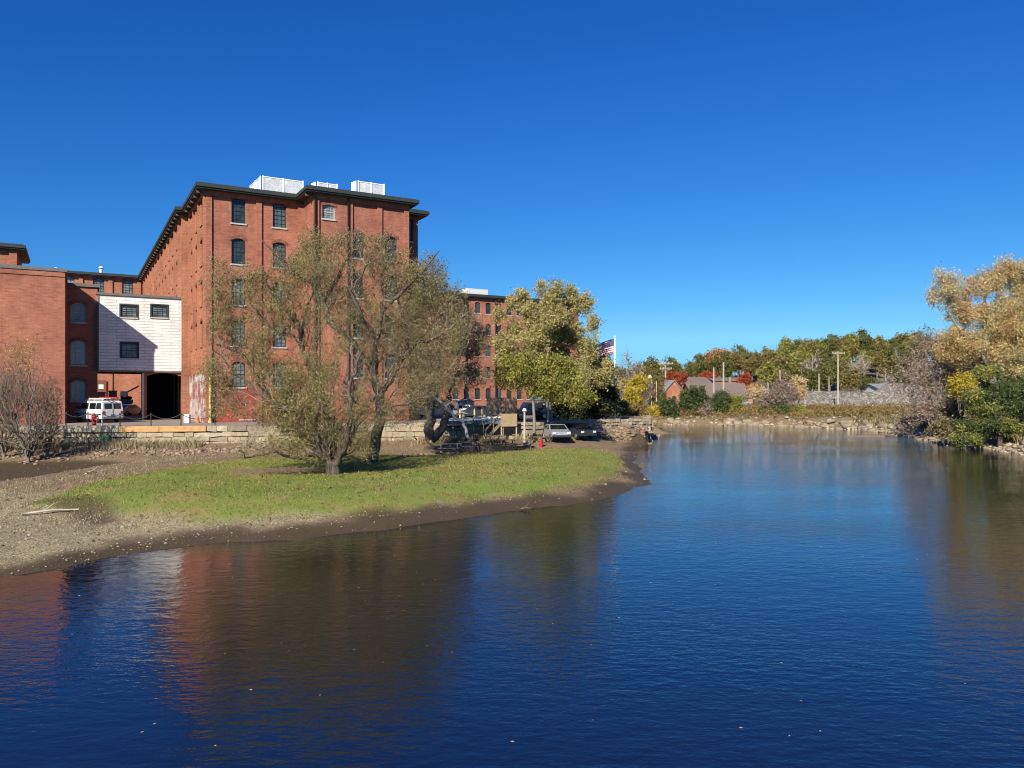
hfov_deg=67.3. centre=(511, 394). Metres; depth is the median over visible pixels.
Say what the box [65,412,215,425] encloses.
chain fence
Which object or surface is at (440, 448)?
picnic table
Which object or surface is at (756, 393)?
blond tree
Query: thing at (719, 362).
oak tree
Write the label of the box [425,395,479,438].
broken limb
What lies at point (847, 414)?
rusty bush
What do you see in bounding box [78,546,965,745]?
fallen leaves
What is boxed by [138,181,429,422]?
brick mill
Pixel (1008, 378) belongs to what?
maple tree
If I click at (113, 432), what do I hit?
retaining wall
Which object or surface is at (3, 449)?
bare thicket
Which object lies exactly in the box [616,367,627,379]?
oak tree
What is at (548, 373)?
maple tree
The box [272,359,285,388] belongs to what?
window
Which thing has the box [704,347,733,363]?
orange tree
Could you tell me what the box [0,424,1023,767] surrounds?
river water
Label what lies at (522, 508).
driftwood log
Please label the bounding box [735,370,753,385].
red tree
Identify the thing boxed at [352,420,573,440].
retaining wall
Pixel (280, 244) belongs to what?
window
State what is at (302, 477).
grass
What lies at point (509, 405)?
fence
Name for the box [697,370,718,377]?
red tree
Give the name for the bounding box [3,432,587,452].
dry weeds
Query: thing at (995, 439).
rubble
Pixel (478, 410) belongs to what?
parked car
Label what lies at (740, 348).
oak tree
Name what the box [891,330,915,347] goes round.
maple tree
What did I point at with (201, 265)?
window
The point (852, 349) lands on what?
maple tree
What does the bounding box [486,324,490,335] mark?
window
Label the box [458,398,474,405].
parked car
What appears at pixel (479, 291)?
roof unit
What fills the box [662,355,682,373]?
oak tree
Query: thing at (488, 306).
window
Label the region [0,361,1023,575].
ground
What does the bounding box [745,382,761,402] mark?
red tree
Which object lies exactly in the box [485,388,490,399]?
window
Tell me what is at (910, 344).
oak tree
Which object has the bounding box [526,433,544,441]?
picnic table
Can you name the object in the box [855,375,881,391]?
oak tree
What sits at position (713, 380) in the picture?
utility pole
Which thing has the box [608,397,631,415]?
round shrub
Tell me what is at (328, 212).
window
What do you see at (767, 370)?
birch tree
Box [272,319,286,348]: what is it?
window
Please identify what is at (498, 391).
window
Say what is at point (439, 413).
parked car
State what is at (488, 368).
window
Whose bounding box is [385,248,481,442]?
bare tree
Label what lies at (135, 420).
car park pavement
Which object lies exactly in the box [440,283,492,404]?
bare tree
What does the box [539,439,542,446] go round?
barrel
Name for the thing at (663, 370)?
maple tree
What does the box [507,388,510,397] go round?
window
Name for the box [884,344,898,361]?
oak tree
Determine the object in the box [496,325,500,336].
window
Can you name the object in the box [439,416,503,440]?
gangway
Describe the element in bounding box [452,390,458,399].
window
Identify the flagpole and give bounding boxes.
[614,336,615,416]
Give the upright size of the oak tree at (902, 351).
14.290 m
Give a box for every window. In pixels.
[67,274,74,282]
[69,300,87,323]
[69,337,87,366]
[69,377,87,401]
[92,276,104,292]
[120,305,137,318]
[120,343,138,359]
[121,278,133,293]
[151,305,167,318]
[199,201,202,227]
[199,237,202,267]
[199,277,202,307]
[199,318,202,347]
[230,198,246,225]
[230,235,246,265]
[230,276,246,306]
[230,317,246,346]
[230,358,246,388]
[239,400,255,420]
[272,203,286,229]
[272,239,286,268]
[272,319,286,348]
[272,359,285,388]
[274,279,285,308]
[321,202,336,220]
[353,230,364,259]
[353,270,364,298]
[353,313,364,338]
[353,350,362,378]
[384,273,397,301]
[384,311,397,335]
[384,351,397,378]
[385,233,397,262]
[409,216,413,242]
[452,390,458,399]
[474,302,480,313]
[474,388,480,399]
[485,303,490,314]
[485,367,491,378]
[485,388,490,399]
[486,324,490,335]
[486,345,490,356]
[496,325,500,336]
[496,388,500,399]
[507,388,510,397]
[517,388,522,399]
[535,404,540,408]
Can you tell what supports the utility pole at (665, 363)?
on the ground at (354, 523)
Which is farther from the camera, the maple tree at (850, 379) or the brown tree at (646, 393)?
the maple tree at (850, 379)
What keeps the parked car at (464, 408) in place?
on the car park pavement
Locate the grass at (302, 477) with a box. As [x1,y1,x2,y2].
[20,447,624,523]
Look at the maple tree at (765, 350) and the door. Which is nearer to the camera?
the door
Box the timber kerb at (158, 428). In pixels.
[119,426,206,431]
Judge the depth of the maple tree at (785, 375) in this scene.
243.16 m
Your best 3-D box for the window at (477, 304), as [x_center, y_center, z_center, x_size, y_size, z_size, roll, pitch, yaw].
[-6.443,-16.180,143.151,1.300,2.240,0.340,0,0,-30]
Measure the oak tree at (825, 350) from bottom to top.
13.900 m
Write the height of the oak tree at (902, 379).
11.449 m
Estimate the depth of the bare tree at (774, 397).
140.12 m
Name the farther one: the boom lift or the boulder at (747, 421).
the boulder at (747, 421)
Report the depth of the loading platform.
99.56 m
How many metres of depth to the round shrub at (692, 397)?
134.09 m
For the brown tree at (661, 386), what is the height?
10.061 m
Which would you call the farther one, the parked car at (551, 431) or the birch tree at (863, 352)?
the birch tree at (863, 352)
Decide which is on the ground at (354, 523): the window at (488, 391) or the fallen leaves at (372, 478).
the fallen leaves at (372, 478)
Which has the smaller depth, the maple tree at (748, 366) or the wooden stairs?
the wooden stairs
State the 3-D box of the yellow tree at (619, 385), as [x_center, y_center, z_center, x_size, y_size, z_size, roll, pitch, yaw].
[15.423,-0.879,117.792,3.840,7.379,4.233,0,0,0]
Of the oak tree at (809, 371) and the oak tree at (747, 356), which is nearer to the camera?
the oak tree at (809, 371)
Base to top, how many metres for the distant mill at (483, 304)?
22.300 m
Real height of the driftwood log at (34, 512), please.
0.496 m
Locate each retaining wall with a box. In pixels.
[0,425,350,444]
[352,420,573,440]
[570,414,652,440]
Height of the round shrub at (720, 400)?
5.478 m
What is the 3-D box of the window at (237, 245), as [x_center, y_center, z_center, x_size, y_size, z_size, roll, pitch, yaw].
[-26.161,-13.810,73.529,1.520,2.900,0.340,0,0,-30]
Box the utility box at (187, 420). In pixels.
[184,414,190,422]
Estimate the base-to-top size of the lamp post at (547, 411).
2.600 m
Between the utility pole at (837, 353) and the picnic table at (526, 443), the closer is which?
the picnic table at (526, 443)
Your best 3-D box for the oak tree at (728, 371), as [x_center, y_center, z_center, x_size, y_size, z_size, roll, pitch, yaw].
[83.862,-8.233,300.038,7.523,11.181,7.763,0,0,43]
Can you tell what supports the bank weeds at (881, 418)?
on the ground at (354, 523)
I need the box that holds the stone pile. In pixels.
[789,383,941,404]
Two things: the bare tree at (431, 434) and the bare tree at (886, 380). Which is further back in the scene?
the bare tree at (886, 380)
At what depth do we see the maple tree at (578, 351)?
148.49 m
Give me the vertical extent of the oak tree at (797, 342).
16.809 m
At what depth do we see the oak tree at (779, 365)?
253.15 m
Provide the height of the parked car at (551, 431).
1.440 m
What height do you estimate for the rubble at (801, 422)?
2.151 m
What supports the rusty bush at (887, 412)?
on the ground at (354, 523)
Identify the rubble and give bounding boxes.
[0,441,293,464]
[559,415,660,443]
[668,414,913,429]
[891,430,1023,454]
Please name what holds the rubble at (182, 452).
on the ground at (354, 523)
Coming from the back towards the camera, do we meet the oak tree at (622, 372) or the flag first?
the oak tree at (622, 372)
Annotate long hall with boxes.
[682,383,753,402]
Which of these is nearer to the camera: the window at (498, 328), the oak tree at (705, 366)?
the window at (498, 328)
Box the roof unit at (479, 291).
[460,288,487,294]
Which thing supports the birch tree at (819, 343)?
on the ground at (354, 523)
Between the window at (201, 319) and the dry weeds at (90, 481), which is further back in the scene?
the window at (201, 319)
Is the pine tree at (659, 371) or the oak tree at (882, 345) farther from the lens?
the oak tree at (882, 345)
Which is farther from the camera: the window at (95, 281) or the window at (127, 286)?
the window at (127, 286)
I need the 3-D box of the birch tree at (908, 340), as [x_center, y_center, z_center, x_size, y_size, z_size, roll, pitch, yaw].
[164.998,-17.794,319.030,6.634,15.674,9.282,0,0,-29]
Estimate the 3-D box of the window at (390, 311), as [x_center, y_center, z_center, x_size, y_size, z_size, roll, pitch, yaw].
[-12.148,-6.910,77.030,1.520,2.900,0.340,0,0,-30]
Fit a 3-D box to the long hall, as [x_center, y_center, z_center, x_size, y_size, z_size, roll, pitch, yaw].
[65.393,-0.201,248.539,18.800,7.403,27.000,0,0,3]
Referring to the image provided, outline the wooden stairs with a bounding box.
[485,413,516,438]
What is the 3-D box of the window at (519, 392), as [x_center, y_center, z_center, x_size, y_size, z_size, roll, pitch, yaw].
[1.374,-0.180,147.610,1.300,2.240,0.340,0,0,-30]
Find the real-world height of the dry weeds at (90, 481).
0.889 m
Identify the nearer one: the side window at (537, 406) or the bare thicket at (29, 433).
the bare thicket at (29, 433)
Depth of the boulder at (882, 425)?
105.84 m
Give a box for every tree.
[189,245,397,474]
[262,221,475,461]
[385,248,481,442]
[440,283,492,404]
[488,275,617,420]
[490,347,602,437]
[539,350,624,419]
[573,341,612,369]
[608,374,623,391]
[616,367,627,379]
[617,348,634,386]
[620,372,651,407]
[626,361,657,404]
[626,364,646,378]
[638,359,649,376]
[644,364,667,405]
[645,355,664,385]
[657,362,671,374]
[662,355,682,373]
[663,368,690,385]
[682,360,696,376]
[685,362,693,376]
[692,354,718,376]
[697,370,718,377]
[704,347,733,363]
[709,361,719,376]
[711,350,735,376]
[719,361,735,376]
[723,351,741,371]
[727,352,746,375]
[731,343,750,374]
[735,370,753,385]
[740,357,758,375]
[744,354,756,378]
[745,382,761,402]
[747,384,766,403]
[749,350,766,380]
[754,370,804,406]
[755,359,777,392]
[760,359,790,391]
[761,346,774,361]
[763,349,791,367]
[770,349,784,360]
[774,366,791,388]
[776,335,792,352]
[781,336,810,372]
[784,350,803,378]
[787,374,808,406]
[794,344,811,375]
[795,365,813,390]
[800,350,823,389]
[802,340,818,373]
[807,365,835,390]
[809,346,831,370]
[811,338,826,353]
[816,353,844,390]
[822,337,837,355]
[823,334,839,355]
[829,336,842,352]
[829,356,849,389]
[834,345,851,361]
[836,365,869,391]
[839,340,859,368]
[845,331,859,363]
[849,356,871,370]
[850,355,869,387]
[855,349,873,374]
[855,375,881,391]
[856,327,878,351]
[866,339,891,373]
[867,347,885,378]
[872,335,884,342]
[876,354,900,380]
[876,368,893,383]
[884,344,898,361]
[886,338,897,344]
[887,366,912,383]
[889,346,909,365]
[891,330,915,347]
[893,343,919,369]
[899,333,918,348]
[899,341,927,369]
[912,331,927,340]
[918,368,942,395]
[923,253,1023,419]
[927,357,950,400]
[939,345,983,386]
[942,369,980,436]
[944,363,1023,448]
[974,352,1022,384]
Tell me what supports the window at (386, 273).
in the brick mill at (233, 224)
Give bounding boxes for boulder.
[666,417,674,421]
[674,419,680,424]
[742,419,752,422]
[826,419,835,423]
[842,423,851,428]
[879,422,887,427]
[890,429,904,433]
[897,423,906,429]
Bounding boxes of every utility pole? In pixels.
[658,361,672,398]
[713,367,714,394]
[818,374,819,390]
[832,351,844,404]
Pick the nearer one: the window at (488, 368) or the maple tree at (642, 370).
the window at (488, 368)
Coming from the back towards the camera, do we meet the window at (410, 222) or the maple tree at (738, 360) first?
the maple tree at (738, 360)
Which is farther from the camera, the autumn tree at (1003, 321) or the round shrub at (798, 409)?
the round shrub at (798, 409)
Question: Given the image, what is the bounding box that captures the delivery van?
[74,399,122,422]
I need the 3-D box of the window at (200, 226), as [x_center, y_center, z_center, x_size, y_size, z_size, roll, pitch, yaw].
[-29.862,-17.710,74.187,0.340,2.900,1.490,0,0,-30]
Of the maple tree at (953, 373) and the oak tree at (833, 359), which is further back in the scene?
the oak tree at (833, 359)
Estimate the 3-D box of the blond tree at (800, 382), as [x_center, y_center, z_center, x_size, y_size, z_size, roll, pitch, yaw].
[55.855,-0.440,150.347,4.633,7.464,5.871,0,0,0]
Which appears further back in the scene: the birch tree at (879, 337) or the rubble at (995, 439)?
the birch tree at (879, 337)
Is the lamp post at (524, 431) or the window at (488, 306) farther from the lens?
the window at (488, 306)
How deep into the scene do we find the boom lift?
101.35 m
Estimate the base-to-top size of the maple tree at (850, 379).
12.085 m
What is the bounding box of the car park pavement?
[1,408,624,426]
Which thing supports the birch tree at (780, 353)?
on the ground at (354, 523)
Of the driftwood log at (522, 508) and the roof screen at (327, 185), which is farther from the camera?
the roof screen at (327, 185)
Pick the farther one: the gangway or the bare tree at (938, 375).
the bare tree at (938, 375)
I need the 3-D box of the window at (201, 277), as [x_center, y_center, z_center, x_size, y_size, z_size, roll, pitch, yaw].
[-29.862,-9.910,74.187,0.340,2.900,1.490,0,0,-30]
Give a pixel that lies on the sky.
(753, 174)
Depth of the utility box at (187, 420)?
70.70 m
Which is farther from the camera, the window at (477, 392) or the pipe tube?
the window at (477, 392)
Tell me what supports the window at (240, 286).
in the brick mill at (233, 224)
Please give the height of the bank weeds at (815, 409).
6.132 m
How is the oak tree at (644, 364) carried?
on the ground at (354, 523)
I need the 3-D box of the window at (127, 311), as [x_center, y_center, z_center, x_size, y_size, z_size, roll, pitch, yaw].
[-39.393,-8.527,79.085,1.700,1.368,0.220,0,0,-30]
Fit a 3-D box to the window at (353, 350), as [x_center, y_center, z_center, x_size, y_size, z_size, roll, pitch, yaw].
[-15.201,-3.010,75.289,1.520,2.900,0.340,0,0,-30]
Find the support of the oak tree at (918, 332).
on the ground at (354, 523)
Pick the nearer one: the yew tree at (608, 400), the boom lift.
the yew tree at (608, 400)
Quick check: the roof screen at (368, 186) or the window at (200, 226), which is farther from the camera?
the roof screen at (368, 186)
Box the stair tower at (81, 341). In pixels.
[66,282,99,420]
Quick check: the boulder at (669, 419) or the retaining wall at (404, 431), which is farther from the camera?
the boulder at (669, 419)
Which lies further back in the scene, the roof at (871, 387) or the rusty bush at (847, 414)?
the roof at (871, 387)
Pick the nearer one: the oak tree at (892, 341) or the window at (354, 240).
the window at (354, 240)
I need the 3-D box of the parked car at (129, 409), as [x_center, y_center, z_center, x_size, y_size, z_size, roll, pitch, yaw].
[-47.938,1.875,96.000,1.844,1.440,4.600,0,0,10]
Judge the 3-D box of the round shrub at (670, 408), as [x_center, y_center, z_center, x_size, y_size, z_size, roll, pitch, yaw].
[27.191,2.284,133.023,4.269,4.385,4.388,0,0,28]
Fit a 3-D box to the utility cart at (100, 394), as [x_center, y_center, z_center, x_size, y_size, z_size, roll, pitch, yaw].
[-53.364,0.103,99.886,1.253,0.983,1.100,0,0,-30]
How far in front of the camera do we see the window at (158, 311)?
80.53 m
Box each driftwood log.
[22,500,78,515]
[519,499,533,510]
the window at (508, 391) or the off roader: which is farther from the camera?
the window at (508, 391)
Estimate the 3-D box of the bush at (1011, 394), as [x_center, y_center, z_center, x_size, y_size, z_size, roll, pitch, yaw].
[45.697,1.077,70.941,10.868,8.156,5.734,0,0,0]
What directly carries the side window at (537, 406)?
in the off roader
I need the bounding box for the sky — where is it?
[0,0,1023,375]
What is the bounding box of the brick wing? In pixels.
[67,270,142,407]
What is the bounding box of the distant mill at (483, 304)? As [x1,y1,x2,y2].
[418,292,578,408]
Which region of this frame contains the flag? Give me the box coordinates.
[595,339,613,355]
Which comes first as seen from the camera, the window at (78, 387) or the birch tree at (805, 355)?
the window at (78, 387)
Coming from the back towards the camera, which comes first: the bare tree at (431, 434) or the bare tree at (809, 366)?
the bare tree at (809, 366)
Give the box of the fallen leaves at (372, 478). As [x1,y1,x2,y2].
[3,438,632,532]
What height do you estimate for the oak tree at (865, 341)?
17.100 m
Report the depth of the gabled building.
222.70 m
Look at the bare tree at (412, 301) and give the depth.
45.74 m
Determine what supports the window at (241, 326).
in the brick mill at (233, 224)
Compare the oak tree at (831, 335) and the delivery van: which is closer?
the delivery van
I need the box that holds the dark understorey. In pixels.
[928,369,1023,423]
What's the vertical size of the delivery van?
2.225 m
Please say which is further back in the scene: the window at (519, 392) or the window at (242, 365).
the window at (519, 392)
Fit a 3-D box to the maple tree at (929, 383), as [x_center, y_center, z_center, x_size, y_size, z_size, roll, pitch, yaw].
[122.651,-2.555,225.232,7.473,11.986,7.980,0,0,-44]
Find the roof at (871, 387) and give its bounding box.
[860,384,924,392]
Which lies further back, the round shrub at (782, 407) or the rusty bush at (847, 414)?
the round shrub at (782, 407)
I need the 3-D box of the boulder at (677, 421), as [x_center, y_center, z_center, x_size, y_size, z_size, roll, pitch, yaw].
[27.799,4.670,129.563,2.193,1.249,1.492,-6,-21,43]
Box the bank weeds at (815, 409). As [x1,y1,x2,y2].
[644,402,969,429]
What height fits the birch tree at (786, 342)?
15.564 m
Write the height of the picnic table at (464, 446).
0.773 m
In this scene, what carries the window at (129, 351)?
in the shingled annex
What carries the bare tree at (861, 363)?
on the ground at (354, 523)
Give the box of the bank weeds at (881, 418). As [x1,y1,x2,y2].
[850,412,1023,442]
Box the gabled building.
[643,380,683,403]
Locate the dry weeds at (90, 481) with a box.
[0,442,604,532]
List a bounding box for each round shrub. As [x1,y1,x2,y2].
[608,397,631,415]
[657,396,679,417]
[677,384,713,414]
[709,389,732,412]
[725,393,747,413]
[758,405,771,412]
[766,401,791,414]
[790,404,807,412]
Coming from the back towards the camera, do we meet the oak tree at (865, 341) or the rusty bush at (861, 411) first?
the oak tree at (865, 341)
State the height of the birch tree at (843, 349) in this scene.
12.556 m
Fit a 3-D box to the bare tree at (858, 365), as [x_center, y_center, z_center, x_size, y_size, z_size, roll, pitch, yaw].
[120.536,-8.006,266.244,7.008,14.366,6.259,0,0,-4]
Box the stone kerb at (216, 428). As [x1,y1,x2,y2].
[207,422,439,431]
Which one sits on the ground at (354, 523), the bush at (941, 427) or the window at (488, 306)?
the bush at (941, 427)
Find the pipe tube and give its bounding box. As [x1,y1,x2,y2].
[97,397,118,398]
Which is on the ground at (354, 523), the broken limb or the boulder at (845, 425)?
the boulder at (845, 425)
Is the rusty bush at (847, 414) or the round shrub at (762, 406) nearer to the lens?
the rusty bush at (847, 414)
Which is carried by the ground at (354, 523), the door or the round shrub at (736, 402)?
the round shrub at (736, 402)
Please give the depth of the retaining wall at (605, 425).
79.97 m
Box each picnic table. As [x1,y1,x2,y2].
[438,443,459,453]
[458,441,482,451]
[481,435,507,444]
[509,439,531,448]
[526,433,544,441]
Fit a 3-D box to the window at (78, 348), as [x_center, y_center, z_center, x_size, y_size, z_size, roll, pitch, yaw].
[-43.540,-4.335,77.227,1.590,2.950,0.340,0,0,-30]
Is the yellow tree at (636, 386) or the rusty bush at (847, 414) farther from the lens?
the rusty bush at (847, 414)
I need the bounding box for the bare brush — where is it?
[694,399,715,416]
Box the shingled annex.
[96,292,180,373]
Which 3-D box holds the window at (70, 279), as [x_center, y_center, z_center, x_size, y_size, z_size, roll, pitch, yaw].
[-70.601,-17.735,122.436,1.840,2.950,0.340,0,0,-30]
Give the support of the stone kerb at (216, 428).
on the retaining wall at (113, 432)
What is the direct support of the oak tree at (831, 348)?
on the ground at (354, 523)
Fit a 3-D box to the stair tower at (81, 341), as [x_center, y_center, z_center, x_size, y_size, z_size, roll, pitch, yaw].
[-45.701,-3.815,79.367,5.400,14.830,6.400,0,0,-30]
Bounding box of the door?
[97,380,105,396]
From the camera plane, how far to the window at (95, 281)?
124.70 m
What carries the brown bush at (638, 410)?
on the ground at (354, 523)
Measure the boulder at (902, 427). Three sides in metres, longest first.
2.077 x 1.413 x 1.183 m
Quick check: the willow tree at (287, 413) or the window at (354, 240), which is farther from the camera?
the window at (354, 240)
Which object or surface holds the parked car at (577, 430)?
on the ground at (354, 523)
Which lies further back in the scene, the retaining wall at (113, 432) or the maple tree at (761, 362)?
the maple tree at (761, 362)
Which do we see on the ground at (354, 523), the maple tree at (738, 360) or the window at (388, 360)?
the maple tree at (738, 360)
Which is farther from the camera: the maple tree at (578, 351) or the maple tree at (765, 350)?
the maple tree at (765, 350)
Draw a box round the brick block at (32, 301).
[0,264,67,423]
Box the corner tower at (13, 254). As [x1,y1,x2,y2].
[0,242,29,265]
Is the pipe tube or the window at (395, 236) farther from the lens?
the window at (395, 236)
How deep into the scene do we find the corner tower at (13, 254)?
81.59 m
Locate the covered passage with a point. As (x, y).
(157, 395)
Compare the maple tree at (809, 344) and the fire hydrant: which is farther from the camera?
the maple tree at (809, 344)
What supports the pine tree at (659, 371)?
on the ground at (354, 523)
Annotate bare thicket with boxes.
[0,325,66,462]
[0,364,33,457]
[22,376,68,456]
[887,323,981,437]
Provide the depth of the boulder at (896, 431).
99.33 m
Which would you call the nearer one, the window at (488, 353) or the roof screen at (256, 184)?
the roof screen at (256, 184)
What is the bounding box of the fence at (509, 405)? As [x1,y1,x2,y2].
[486,397,516,419]
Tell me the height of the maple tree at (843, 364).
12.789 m
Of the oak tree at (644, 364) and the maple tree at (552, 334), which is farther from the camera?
the oak tree at (644, 364)
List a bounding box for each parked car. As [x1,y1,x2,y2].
[122,404,141,415]
[418,407,456,417]
[454,405,469,416]
[456,405,497,418]
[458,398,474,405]
[542,424,570,440]
[564,423,596,438]
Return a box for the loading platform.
[99,399,132,414]
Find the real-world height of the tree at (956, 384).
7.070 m
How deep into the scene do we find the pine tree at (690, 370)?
299.65 m
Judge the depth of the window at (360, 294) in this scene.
75.47 m
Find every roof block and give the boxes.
[680,377,711,387]
[707,377,737,382]
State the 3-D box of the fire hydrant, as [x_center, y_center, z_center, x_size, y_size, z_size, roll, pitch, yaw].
[-34.622,2.050,63.654,0.600,1.100,0.560,0,0,0]
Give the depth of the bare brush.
130.73 m
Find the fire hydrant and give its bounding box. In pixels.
[90,413,97,424]
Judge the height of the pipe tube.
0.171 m
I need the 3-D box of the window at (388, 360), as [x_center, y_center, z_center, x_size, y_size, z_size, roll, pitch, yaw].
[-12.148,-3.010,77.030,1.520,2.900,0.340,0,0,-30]
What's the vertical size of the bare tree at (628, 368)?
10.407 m
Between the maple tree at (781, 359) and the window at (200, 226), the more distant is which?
the maple tree at (781, 359)
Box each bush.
[628,400,648,415]
[644,403,661,416]
[835,411,859,416]
[856,406,871,416]
[879,408,898,416]
[925,414,960,445]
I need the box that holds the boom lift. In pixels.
[120,385,138,399]
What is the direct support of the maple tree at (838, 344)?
on the ground at (354, 523)
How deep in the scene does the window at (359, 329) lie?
75.43 m
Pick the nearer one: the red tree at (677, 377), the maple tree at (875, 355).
the red tree at (677, 377)
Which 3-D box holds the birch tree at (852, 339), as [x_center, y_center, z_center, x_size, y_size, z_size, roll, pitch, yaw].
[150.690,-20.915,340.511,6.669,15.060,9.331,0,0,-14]
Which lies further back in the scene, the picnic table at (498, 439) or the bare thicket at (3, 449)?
the picnic table at (498, 439)
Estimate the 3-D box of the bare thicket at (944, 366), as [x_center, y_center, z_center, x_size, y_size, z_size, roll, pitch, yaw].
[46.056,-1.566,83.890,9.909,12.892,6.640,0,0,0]
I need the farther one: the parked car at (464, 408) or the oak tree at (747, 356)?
the oak tree at (747, 356)
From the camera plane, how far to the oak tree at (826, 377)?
235.29 m
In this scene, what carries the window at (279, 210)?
in the brick mill at (233, 224)
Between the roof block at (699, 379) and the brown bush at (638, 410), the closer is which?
the brown bush at (638, 410)
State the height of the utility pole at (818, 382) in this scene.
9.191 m
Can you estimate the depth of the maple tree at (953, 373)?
139.18 m
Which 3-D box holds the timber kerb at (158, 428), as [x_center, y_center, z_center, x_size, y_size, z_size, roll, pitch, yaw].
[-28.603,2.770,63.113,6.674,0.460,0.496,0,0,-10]
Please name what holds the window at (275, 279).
in the brick mill at (233, 224)
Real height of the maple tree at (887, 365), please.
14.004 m
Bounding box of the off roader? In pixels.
[515,401,545,419]
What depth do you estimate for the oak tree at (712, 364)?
307.80 m
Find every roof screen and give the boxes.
[250,175,303,193]
[311,181,337,188]
[351,180,384,194]
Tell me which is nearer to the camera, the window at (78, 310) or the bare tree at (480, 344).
the window at (78, 310)
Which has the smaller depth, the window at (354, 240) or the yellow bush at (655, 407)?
the window at (354, 240)
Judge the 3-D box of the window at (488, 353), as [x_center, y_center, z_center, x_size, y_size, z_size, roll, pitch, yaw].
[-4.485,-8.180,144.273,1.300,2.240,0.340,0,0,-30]
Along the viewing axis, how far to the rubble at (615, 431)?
78.30 m
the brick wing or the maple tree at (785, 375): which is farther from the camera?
the maple tree at (785, 375)
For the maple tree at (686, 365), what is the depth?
331.46 m
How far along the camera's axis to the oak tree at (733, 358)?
315.17 m
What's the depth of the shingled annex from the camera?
79.54 m
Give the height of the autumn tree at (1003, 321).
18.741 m
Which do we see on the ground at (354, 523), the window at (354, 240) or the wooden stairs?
the wooden stairs
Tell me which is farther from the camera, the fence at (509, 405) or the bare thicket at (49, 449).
the fence at (509, 405)
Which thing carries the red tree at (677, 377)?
on the ground at (354, 523)
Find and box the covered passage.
[142,372,180,419]
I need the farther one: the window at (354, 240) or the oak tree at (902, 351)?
the oak tree at (902, 351)
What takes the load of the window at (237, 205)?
in the brick mill at (233, 224)
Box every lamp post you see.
[522,408,526,446]
[545,399,549,422]
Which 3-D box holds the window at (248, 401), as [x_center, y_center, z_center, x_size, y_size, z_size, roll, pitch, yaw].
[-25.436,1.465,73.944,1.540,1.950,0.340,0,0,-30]
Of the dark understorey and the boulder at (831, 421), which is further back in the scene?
the boulder at (831, 421)
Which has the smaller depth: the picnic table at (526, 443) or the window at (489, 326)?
the picnic table at (526, 443)
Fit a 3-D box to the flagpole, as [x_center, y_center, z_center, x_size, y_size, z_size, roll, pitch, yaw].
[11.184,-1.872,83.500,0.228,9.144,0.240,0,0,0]
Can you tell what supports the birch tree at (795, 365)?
on the ground at (354, 523)
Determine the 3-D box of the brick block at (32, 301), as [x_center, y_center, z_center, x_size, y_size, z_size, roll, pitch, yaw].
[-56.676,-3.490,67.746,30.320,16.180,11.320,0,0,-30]
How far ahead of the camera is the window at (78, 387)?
77.31 m

